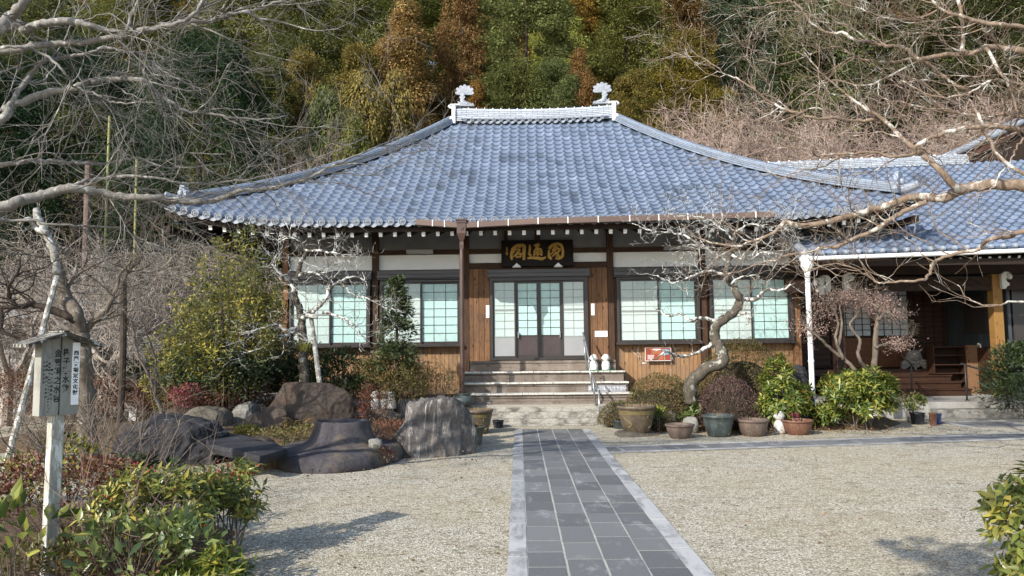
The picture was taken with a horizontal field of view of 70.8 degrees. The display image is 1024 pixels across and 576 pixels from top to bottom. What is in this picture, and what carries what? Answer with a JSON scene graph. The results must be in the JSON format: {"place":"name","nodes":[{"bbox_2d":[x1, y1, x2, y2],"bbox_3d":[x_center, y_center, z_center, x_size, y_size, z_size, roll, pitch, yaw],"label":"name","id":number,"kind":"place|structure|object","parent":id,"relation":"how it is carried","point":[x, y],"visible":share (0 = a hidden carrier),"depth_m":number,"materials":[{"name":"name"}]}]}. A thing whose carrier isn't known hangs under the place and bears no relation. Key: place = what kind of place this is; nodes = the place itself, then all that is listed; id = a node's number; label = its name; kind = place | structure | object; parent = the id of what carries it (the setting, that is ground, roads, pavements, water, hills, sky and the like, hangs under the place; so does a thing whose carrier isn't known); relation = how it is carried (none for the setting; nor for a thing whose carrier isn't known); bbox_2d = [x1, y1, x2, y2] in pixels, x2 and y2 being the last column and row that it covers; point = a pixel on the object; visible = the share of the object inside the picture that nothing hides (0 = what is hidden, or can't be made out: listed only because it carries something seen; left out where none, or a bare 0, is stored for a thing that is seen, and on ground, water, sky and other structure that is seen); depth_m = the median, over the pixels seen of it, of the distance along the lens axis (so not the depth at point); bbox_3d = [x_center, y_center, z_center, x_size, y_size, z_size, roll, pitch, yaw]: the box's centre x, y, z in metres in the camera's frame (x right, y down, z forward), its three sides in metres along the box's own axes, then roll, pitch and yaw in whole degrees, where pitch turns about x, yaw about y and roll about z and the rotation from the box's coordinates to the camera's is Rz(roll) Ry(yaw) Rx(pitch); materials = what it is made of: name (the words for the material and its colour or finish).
{"place":"outdoors","nodes":[
{"label":"outdoors","id":0,"kind":"place"},
{"bbox_2d":[0,57,1020,392],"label":"hill","id":1,"kind":"structure","parent":0,"point":[236,159],"depth_m":48.41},
{"bbox_2d":[0,55,82,301],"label":"broadleaf tree","id":2,"kind":"object","parent":1,"relation":"on","point":[25,136],"visible":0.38,"depth_m":31.30,"materials":[{"name":"green plant"}]},
{"bbox_2d":[0,0,97,179],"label":"cypress tree","id":3,"kind":"object","parent":1,"relation":"on","point":[35,7],"visible":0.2,"depth_m":45.93,"materials":[{"name":"green plant"}]},
{"bbox_2d":[0,29,191,292],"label":"broadleaf tree","id":4,"kind":"object","parent":1,"relation":"on","point":[65,155],"visible":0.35,"depth_m":32.23,"materials":[{"name":"green plant"}]},
{"bbox_2d":[31,0,200,188],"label":"cypress tree","id":5,"kind":"object","parent":1,"relation":"on","point":[105,7],"visible":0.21,"depth_m":44.12,"materials":[{"name":"green plant"}]},
{"bbox_2d":[95,22,295,327],"bbox_3d":[-12.795,-3.724,30.573,8.416,15.340,8.195,-1,-5,7],"label":"broadleaf tree","id":6,"kind":"object","parent":1,"relation":"on","point":[242,96],"visible":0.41,"depth_m":29.53,"materials":[{"name":"green plant"}]},
{"bbox_2d":[159,0,302,189],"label":"cypress tree","id":7,"kind":"object","parent":1,"relation":"on","point":[229,22],"visible":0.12,"depth_m":43.60,"materials":[{"name":"green plant"}]},
{"bbox_2d":[207,50,299,187],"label":"cypress tree","id":8,"kind":"object","parent":1,"relation":"on","point":[272,85],"visible":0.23,"depth_m":36.52,"materials":[{"name":"green plant"}]},
{"bbox_2d":[247,0,346,168],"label":"cypress tree","id":9,"kind":"object","parent":1,"relation":"on","point":[303,36],"visible":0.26,"depth_m":41.83,"materials":[{"name":"green plant"}]},
{"bbox_2d":[265,45,334,177],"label":"cypress tree","id":10,"kind":"object","parent":1,"relation":"on","point":[299,57],"visible":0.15,"depth_m":37.96,"materials":[{"name":"green plant"}]},
{"bbox_2d":[295,80,348,169],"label":"bamboo clump","id":11,"kind":"object","parent":1,"relation":"on","point":[314,115],"visible":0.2,"depth_m":32.30,"materials":[{"name":"green plant"}]},
{"bbox_2d":[298,0,398,113],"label":"cypress tree","id":12,"kind":"object","parent":1,"relation":"on","point":[380,28],"visible":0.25,"depth_m":44.18,"materials":[{"name":"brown plant"}]},
{"bbox_2d":[328,111,371,162],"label":"bamboo clump","id":13,"kind":"object","parent":1,"relation":"on","point":[359,135],"visible":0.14,"depth_m":30.91,"materials":[{"name":"green plant"}]},
{"bbox_2d":[330,66,389,156],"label":"bamboo clump","id":14,"kind":"object","parent":1,"relation":"on","point":[356,91],"visible":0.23,"depth_m":34.34,"materials":[{"name":"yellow plant"}]},
{"bbox_2d":[325,41,398,164],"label":"cypress tree","id":15,"kind":"object","parent":1,"relation":"on","point":[354,54],"visible":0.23,"depth_m":37.48,"materials":[{"name":"green plant"}]},
{"bbox_2d":[365,64,421,145],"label":"bamboo clump","id":16,"kind":"object","parent":1,"relation":"on","point":[402,103],"visible":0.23,"depth_m":35.48,"materials":[{"name":"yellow plant"}]},
{"bbox_2d":[370,0,441,144],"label":"cedar tree","id":17,"kind":"object","parent":1,"relation":"on","point":[402,29],"visible":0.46,"depth_m":38.46,"materials":[{"name":"orange plant"}]},
{"bbox_2d":[344,0,487,110],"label":"cypress tree","id":18,"kind":"object","parent":1,"relation":"on","point":[432,8],"visible":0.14,"depth_m":57.62,"materials":[{"name":"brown plant"}]},
{"bbox_2d":[429,0,488,121],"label":"cedar tree","id":19,"kind":"object","parent":1,"relation":"on","point":[466,13],"visible":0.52,"depth_m":41.76,"materials":[{"name":"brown plant"}]},
{"bbox_2d":[451,0,581,108],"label":"cypress tree","id":20,"kind":"object","parent":1,"relation":"on","point":[515,10],"visible":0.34,"depth_m":42.31,"materials":[{"name":"green plant"}]},
{"bbox_2d":[482,55,554,108],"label":"cypress tree","id":21,"kind":"object","parent":1,"relation":"on","point":[515,79],"visible":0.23,"depth_m":36.43,"materials":[{"name":"green plant"}]},
{"bbox_2d":[521,55,581,108],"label":"cypress tree","id":22,"kind":"object","parent":1,"relation":"on","point":[565,93],"visible":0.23,"depth_m":35.61,"materials":[{"name":"green plant"}]},
{"bbox_2d":[566,45,597,106],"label":"cedar tree","id":23,"kind":"object","parent":1,"relation":"on","point":[579,60],"visible":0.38,"depth_m":38.80,"materials":[{"name":"brown plant"}]},
{"bbox_2d":[546,0,620,99],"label":"cedar tree","id":24,"kind":"object","parent":1,"relation":"on","point":[589,26],"visible":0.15,"depth_m":54.31,"materials":[{"name":"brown plant"}]},
{"bbox_2d":[574,0,691,133],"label":"cypress tree","id":25,"kind":"object","parent":1,"relation":"on","point":[628,9],"visible":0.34,"depth_m":43.02,"materials":[{"name":"green plant"}]},
{"bbox_2d":[607,67,673,134],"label":"cypress tree","id":26,"kind":"object","parent":1,"relation":"on","point":[626,87],"visible":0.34,"depth_m":36.55,"materials":[{"name":"green plant"}]},
{"bbox_2d":[640,0,738,145],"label":"cedar tree","id":27,"kind":"object","parent":1,"relation":"on","point":[685,10],"visible":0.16,"depth_m":44.86,"materials":[{"name":"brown plant"}]},
{"bbox_2d":[641,28,741,154],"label":"cypress tree","id":28,"kind":"object","parent":1,"relation":"on","point":[695,42],"visible":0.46,"depth_m":39.19,"materials":[{"name":"green plant"}]},
{"bbox_2d":[680,0,782,156],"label":"cypress tree","id":29,"kind":"object","parent":1,"relation":"on","point":[760,82],"visible":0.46,"depth_m":47.34,"materials":[{"name":"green plant"}]},
{"bbox_2d":[666,75,810,161],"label":"bare tree","id":30,"kind":"object","parent":1,"relation":"on","point":[700,140],"visible":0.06,"depth_m":30.66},
{"bbox_2d":[641,79,836,161],"bbox_3d":[8.673,-3.749,31.075,10.807,11.020,12.592,-4,-6,39],"label":"bare tree","id":31,"kind":"object","parent":1,"relation":"on","point":[713,139],"visible":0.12,"depth_m":30.32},
{"bbox_2d":[738,0,881,161],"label":"cypress tree","id":32,"kind":"object","parent":1,"relation":"on","point":[781,60],"visible":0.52,"depth_m":48.53,"materials":[{"name":"green plant"}]},
{"bbox_2d":[722,83,910,161],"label":"bare tree","id":33,"kind":"object","parent":1,"relation":"on","point":[821,131],"visible":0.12,"depth_m":29.30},
{"bbox_2d":[739,74,949,159],"bbox_3d":[11.578,-3.468,33.791,16.643,12.182,11.544,-2,-5,13],"label":"bare tree","id":34,"kind":"object","parent":1,"relation":"on","point":[870,141],"visible":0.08,"depth_m":32.39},
{"bbox_2d":[815,0,973,156],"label":"cypress tree","id":35,"kind":"object","parent":1,"relation":"on","point":[926,46],"visible":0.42,"depth_m":49.55,"materials":[{"name":"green plant"}]},
{"bbox_2d":[826,64,1023,158],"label":"bare tree","id":36,"kind":"object","parent":1,"relation":"on","point":[933,129],"visible":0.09,"depth_m":32.70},
{"bbox_2d":[909,0,1023,143],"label":"cypress tree","id":37,"kind":"object","parent":1,"relation":"on","point":[989,7],"visible":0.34,"depth_m":47.80,"materials":[{"name":"green plant"}]},
{"bbox_2d":[0,393,1023,575],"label":"ground","id":38,"kind":"structure","parent":0,"point":[718,539],"depth_m":7.12,"materials":[{"name":"gravel"}]},
{"bbox_2d":[0,275,59,473],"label":"wooden pole","id":39,"kind":"object","parent":38,"relation":"on","point":[42,331],"visible":0.55,"depth_m":9.77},
{"bbox_2d":[0,228,143,426],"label":"pruned maple","id":40,"kind":"object","parent":38,"relation":"on","point":[5,358],"visible":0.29,"depth_m":15.46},
{"bbox_2d":[0,334,156,476],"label":"bare thicket","id":41,"kind":"object","parent":38,"relation":"on","point":[109,438],"visible":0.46,"depth_m":9.07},
{"bbox_2d":[0,218,204,398],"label":"pruned maple","id":42,"kind":"object","parent":38,"relation":"on","point":[38,290],"visible":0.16,"depth_m":16.11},
{"bbox_2d":[0,219,213,421],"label":"pruned maple","id":43,"kind":"object","parent":38,"relation":"on","point":[139,333],"visible":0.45,"depth_m":15.12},
{"bbox_2d":[0,160,228,464],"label":"pollard tree","id":44,"kind":"object","parent":38,"relation":"on","point":[72,312],"visible":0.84,"depth_m":10.30,"materials":[{"name":"grey plant"}]},
{"bbox_2d":[0,220,229,370],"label":"pruned maple","id":45,"kind":"object","parent":38,"relation":"on","point":[184,259],"visible":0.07,"depth_m":20.23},
{"bbox_2d":[0,503,237,575],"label":"planting soil","id":46,"kind":"structure","parent":38,"relation":"on","point":[202,544],"depth_m":5.94,"materials":[{"name":"brown soil"}]},
{"bbox_2d":[0,476,97,575],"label":"yellow shoot","id":47,"kind":"object","parent":46,"relation":"on","point":[18,496],"visible":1,"depth_m":4.35,"materials":[{"name":"green plant"}]},
{"bbox_2d":[10,331,102,575],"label":"notice post","id":48,"kind":"object","parent":46,"relation":"on","point":[56,377],"visible":1,"depth_m":4.83,"materials":[{"name":"grey wood"}]},
{"bbox_2d":[0,431,121,529],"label":"shrub","id":49,"kind":"object","parent":46,"relation":"on","point":[83,444],"visible":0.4,"depth_m":6.28,"materials":[{"name":"red plant"}]},
{"bbox_2d":[0,448,146,554],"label":"shrub","id":50,"kind":"object","parent":46,"relation":"on","point":[6,488],"visible":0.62,"depth_m":5.53,"materials":[{"name":"brown plant"}]},
{"bbox_2d":[0,524,197,575],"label":"shrub","id":51,"kind":"object","parent":46,"relation":"on","point":[61,550],"visible":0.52,"depth_m":4.69,"materials":[{"name":"green plant"}]},
{"bbox_2d":[0,343,214,530],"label":"bare thicket","id":52,"kind":"object","parent":46,"relation":"on","point":[78,487],"visible":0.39,"depth_m":6.86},
{"bbox_2d":[24,402,205,575],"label":"bare thicket","id":53,"kind":"object","parent":46,"relation":"on","point":[110,544],"visible":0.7,"depth_m":4.70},
{"bbox_2d":[3,322,233,510],"bbox_3d":[-3.827,1.298,7.005,1.720,1.932,1.799,-1,-5,11],"label":"bare thicket","id":54,"kind":"object","parent":46,"relation":"on","point":[98,450],"visible":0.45,"depth_m":6.95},
{"bbox_2d":[58,500,230,575],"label":"glossy bush","id":55,"kind":"object","parent":46,"relation":"on","point":[186,519],"visible":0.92,"depth_m":4.55,"materials":[{"name":"green plant"}]},
{"bbox_2d":[68,460,242,571],"bbox_3d":[-2.551,1.643,5.220,1.133,0.828,1.128,2,-5,-26],"label":"berry bush","id":56,"kind":"object","parent":46,"relation":"on","point":[182,484],"visible":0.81,"depth_m":5.11,"materials":[{"name":"green plant"}]},
{"bbox_2d":[183,455,272,557],"bbox_3d":[-2.220,1.700,5.635,0.784,0.772,0.680,-1,-5,0],"label":"berry bush","id":57,"kind":"object","parent":46,"relation":"on","point":[242,506],"visible":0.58,"depth_m":5.57,"materials":[{"name":"green plant"}]},
{"bbox_2d":[73,171,196,430],"bbox_3d":[-6.704,0.379,12.503,2.192,4.592,1.949,-1,-5,0],"label":"dark tree","id":58,"kind":"object","parent":38,"relation":"on","point":[123,346],"visible":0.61,"depth_m":12.49,"materials":[{"name":"brown plant"}]},
{"bbox_2d":[17,241,282,418],"bbox_3d":[-8.227,1.177,17.032,5.578,5.664,6.308,4,-6,-43],"label":"pruned maple","id":59,"kind":"object","parent":38,"relation":"on","point":[140,341],"visible":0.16,"depth_m":16.67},
{"bbox_2d":[37,213,266,405],"bbox_3d":[-8.984,0.912,18.576,5.544,5.264,5.148,1,-5,-14],"label":"pruned maple","id":60,"kind":"object","parent":38,"relation":"on","point":[207,270],"visible":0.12,"depth_m":17.89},
{"bbox_2d":[112,412,229,468],"bbox_3d":[-4.824,2.275,10.251,1.487,1.001,1.173,-1,-5,0],"label":"boulder","id":61,"kind":"object","parent":38,"relation":"on","point":[199,431],"visible":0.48,"depth_m":9.95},
{"bbox_2d":[0,415,402,452],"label":"planting soil","id":62,"kind":"structure","parent":38,"relation":"on","point":[227,428],"depth_m":11.81,"materials":[{"name":"brown soil"}]},
{"bbox_2d":[26,372,163,422],"bbox_3d":[-8.404,2.272,14.539,2.946,1.189,1.717,-1,-5,0],"label":"shrub","id":63,"kind":"object","parent":62,"relation":"on","point":[126,394],"visible":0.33,"depth_m":14.26,"materials":[{"name":"brown plant"}]},
{"bbox_2d":[108,259,188,413],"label":"slender tree","id":64,"kind":"object","parent":62,"relation":"on","point":[154,390],"visible":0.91,"depth_m":11.33,"materials":[{"name":"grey plant"}]},
{"bbox_2d":[138,305,227,413],"bbox_3d":[-6.330,1.508,14.205,1.849,2.420,1.555,1,-5,-16],"label":"golden shrub","id":65,"kind":"object","parent":62,"relation":"on","point":[169,353],"visible":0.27,"depth_m":13.82,"materials":[{"name":"green plant"}]},
{"bbox_2d":[159,339,281,411],"bbox_3d":[-5.491,1.798,13.680,2.322,1.739,1.713,-1,-5,0],"label":"shrub","id":66,"kind":"object","parent":62,"relation":"on","point":[243,359],"visible":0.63,"depth_m":13.29,"materials":[{"name":"green plant"}]},
{"bbox_2d":[160,219,297,411],"bbox_3d":[-5.374,0.635,13.879,2.437,3.986,2.051,-1,-5,0],"label":"golden shrub","id":67,"kind":"object","parent":62,"relation":"on","point":[241,304],"visible":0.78,"depth_m":13.59,"materials":[{"name":"green plant"}]},
{"bbox_2d":[245,351,315,406],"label":"shrub","id":68,"kind":"object","parent":62,"relation":"on","point":[292,368],"visible":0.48,"depth_m":14.25,"materials":[{"name":"green plant"}]},
{"bbox_2d":[205,202,415,382],"bbox_3d":[-3.735,0.044,13.543,3.727,3.788,2.083,0,-5,-12],"label":"plum tree","id":69,"kind":"object","parent":62,"relation":"on","point":[303,365],"visible":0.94,"depth_m":13.68,"materials":[{"name":"grey plant"}]},
{"bbox_2d":[269,382,354,423],"bbox_3d":[-3.693,2.307,13.221,1.674,1.175,0.513,-1,-9,0],"label":"boulder","id":70,"kind":"object","parent":62,"relation":"on","point":[298,401],"visible":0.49,"depth_m":13.06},
{"bbox_2d":[310,344,368,399],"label":"shrub","id":71,"kind":"object","parent":62,"relation":"on","point":[347,379],"visible":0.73,"depth_m":14.47,"materials":[{"name":"green plant"}]},
{"bbox_2d":[359,274,426,411],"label":"conical evergreen","id":72,"kind":"object","parent":62,"relation":"on","point":[395,282],"visible":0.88,"depth_m":14.33,"materials":[{"name":"green plant"}]},
{"bbox_2d":[350,349,435,415],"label":"shrub","id":73,"kind":"object","parent":62,"relation":"on","point":[388,377],"visible":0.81,"depth_m":14.22,"materials":[{"name":"green plant"}]},
{"bbox_2d":[148,539,258,575],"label":"narrow leaf clump","id":74,"kind":"object","parent":38,"relation":"on","point":[219,561],"visible":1,"depth_m":4.45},
{"bbox_2d":[206,434,287,464],"bbox_3d":[-3.696,2.168,9.750,0.746,0.171,2.434,4,-6,-43],"label":"flat rock","id":75,"kind":"object","parent":38,"relation":"on","point":[252,449],"visible":0.76,"depth_m":9.37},
{"bbox_2d":[0,0,498,305],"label":"bare maple tree","id":76,"kind":"object","parent":38,"relation":"on","point":[10,21],"visible":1,"depth_m":6.91,"materials":[{"name":"grey plant"}]},
{"bbox_2d":[266,418,404,473],"bbox_3d":[-2.561,2.191,10.131,2.028,0.649,1.892,-1,-5,0],"label":"basin rock","id":77,"kind":"object","parent":38,"relation":"on","point":[330,446],"visible":0.91,"depth_m":9.71,"materials":[{"name":"stone"}]},
{"bbox_2d":[391,397,478,458],"bbox_3d":[-1.154,2.236,10.952,1.314,1.192,1.186,-1,-5,0],"label":"boulder","id":78,"kind":"object","parent":38,"relation":"on","point":[438,427],"visible":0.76,"depth_m":10.58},
{"bbox_2d":[162,101,920,425],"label":"temple hall","id":79,"kind":"structure","parent":38,"relation":"on","point":[577,175],"depth_m":16.77,"materials":[{"name":"tile"}]},
{"bbox_2d":[288,281,371,347],"bbox_3d":[-4.263,0.621,16.888,1.960,1.560,0.210,-1,-5,1],"label":"window","id":80,"kind":"structure","parent":79,"relation":"in","point":[336,337],"depth_m":16.87,"materials":[{"name":"white glass"}]},
{"bbox_2d":[378,279,459,346],"bbox_3d":[-2.128,0.595,16.840,1.970,1.560,0.210,-1,-5,1],"label":"window","id":81,"kind":"structure","parent":79,"relation":"in","point":[437,304],"depth_m":16.83,"materials":[{"name":"white glass"}]},
{"bbox_2d":[501,240,573,267],"bbox_3d":[0.591,-0.800,16.830,1.680,0.685,0.154,-1,-18,1],"label":"name board","id":82,"kind":"object","parent":79,"relation":"attached to","point":[534,253],"visible":1,"depth_m":16.84,"materials":[{"name":"black wood"}]},
{"bbox_2d":[490,277,588,359],"bbox_3d":[0.629,0.721,16.771,2.280,1.900,0.220,-1,-5,1],"label":"door","id":83,"kind":"structure","parent":79,"relation":"in","point":[531,318],"depth_m":16.74,"materials":[{"name":"glass"}]},
{"bbox_2d":[616,276,702,344],"bbox_3d":[3.390,0.527,16.717,1.970,1.560,0.210,-1,-5,1],"label":"window","id":84,"kind":"structure","parent":79,"relation":"in","point":[638,323],"depth_m":16.70,"materials":[{"name":"white glass"}]},
{"bbox_2d":[707,275,796,343],"bbox_3d":[5.529,0.501,16.669,1.970,1.560,0.210,-1,-5,1],"label":"window","id":85,"kind":"structure","parent":79,"relation":"in","point":[766,330],"depth_m":16.65,"materials":[{"name":"white glass"}]},
{"bbox_2d":[614,429,656,436],"bbox_3d":[2.196,2.617,12.763,0.780,0.192,0.610,-1,-5,0],"label":"stone","id":86,"kind":"object","parent":38,"relation":"on","point":[620,433],"visible":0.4,"depth_m":12.54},
{"bbox_2d":[617,401,655,432],"bbox_3d":[2.212,2.294,12.788,0.684,0.522,0.676,-1,-5,0],"label":"glazed pot","id":87,"kind":"object","parent":86,"relation":"on","point":[637,417],"visible":0.99,"depth_m":12.55,"materials":[{"name":"beige ceramic"}]},
{"bbox_2d":[653,414,900,430],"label":"planting soil","id":88,"kind":"structure","parent":38,"relation":"on","point":[881,422],"depth_m":13.36,"materials":[{"name":"brown soil"}]},
{"bbox_2d":[624,372,696,421],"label":"clipped azalea","id":89,"kind":"object","parent":88,"relation":"on","point":[670,399],"visible":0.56,"depth_m":13.99,"materials":[{"name":"green plant"}]},
{"bbox_2d":[616,171,823,404],"bbox_3d":[3.903,-0.068,13.616,3.915,4.584,1.840,-1,-5,0],"label":"plum tree","id":90,"kind":"object","parent":88,"relation":"on","point":[701,372],"visible":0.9,"depth_m":13.78,"materials":[{"name":"grey plant"}]},
{"bbox_2d":[696,374,763,425],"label":"clipped azalea","id":91,"kind":"object","parent":88,"relation":"on","point":[736,403],"visible":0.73,"depth_m":13.00,"materials":[{"name":"red plant"}]},
{"bbox_2d":[697,336,778,415],"bbox_3d":[4.805,1.837,14.964,2.259,1.679,1.348,-1,-5,0],"label":"clipped azalea","id":92,"kind":"object","parent":88,"relation":"on","point":[745,370],"visible":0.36,"depth_m":14.74,"materials":[{"name":"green plant"}]},
{"bbox_2d":[806,364,900,430],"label":"berry bush","id":93,"kind":"object","parent":88,"relation":"on","point":[863,391],"visible":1,"depth_m":13.02,"materials":[{"name":"green plant"}]},
{"bbox_2d":[780,274,928,374],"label":"cloud pruned tree","id":94,"kind":"object","parent":88,"relation":"on","point":[879,305],"visible":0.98,"depth_m":14.18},
{"bbox_2d":[753,351,816,429],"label":"berry bush","id":95,"kind":"object","parent":38,"relation":"on","point":[795,398],"visible":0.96,"depth_m":12.97,"materials":[{"name":"green plant"}]},
{"bbox_2d":[624,0,1023,327],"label":"peeling bark tree","id":96,"kind":"object","parent":38,"relation":"on","point":[958,190],"visible":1,"depth_m":8.51,"materials":[{"name":"plant"}]},
{"bbox_2d":[768,118,1023,421],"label":"entrance building","id":97,"kind":"structure","parent":38,"relation":"on","point":[948,322],"depth_m":16.79,"materials":[{"name":"tile"}]},
{"bbox_2d":[799,292,832,367],"bbox_3d":[7.820,1.055,18.810,1.100,2.050,0.050,-1,-5,0],"label":"slatted door","id":98,"kind":"structure","parent":97,"relation":"in","point":[823,357],"depth_m":18.79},
{"bbox_2d":[872,291,910,336],"bbox_3d":[9.894,0.570,18.789,0.940,1.430,0.050,-1,-5,0],"label":"window","id":99,"kind":"structure","parent":97,"relation":"in","point":[904,294],"depth_m":18.78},
{"bbox_2d":[912,291,946,359],"bbox_3d":[10.869,1.019,18.754,0.840,2.050,0.050,-1,-5,0],"label":"slatted door","id":100,"kind":"structure","parent":97,"relation":"in","point":[931,319],"depth_m":18.77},
{"bbox_2d":[925,345,980,393],"bbox_3d":[10.828,1.987,17.598,1.205,1.165,0.340,-1,-5,0],"label":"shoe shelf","id":101,"kind":"object","parent":97,"relation":"on","point":[948,357],"visible":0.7,"depth_m":17.53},
{"bbox_2d":[963,295,988,333],"bbox_3d":[11.315,0.651,17.601,0.060,0.910,0.900,-1,-5,0],"label":"window","id":102,"kind":"structure","parent":97,"relation":"in","point":[975,317],"depth_m":17.55,"materials":[{"name":"black glass"}]},
{"bbox_2d":[967,449,1023,575],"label":"glossy bush","id":103,"kind":"object","parent":38,"relation":"on","point":[1003,498],"visible":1,"depth_m":4.37,"materials":[{"name":"green plant"}]},
{"bbox_2d":[972,337,1023,415],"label":"shrub","id":104,"kind":"object","parent":38,"relation":"on","point":[1007,374],"visible":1,"depth_m":14.54,"materials":[{"name":"green plant"}]},
{"bbox_2d":[507,429,714,575],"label":"stone path","id":105,"kind":"structure","parent":0,"point":[582,504],"depth_m":6.59,"materials":[{"name":"stone"}]},
{"bbox_2d":[600,433,1023,452],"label":"side path","id":106,"kind":"structure","parent":0,"point":[793,443],"depth_m":11.43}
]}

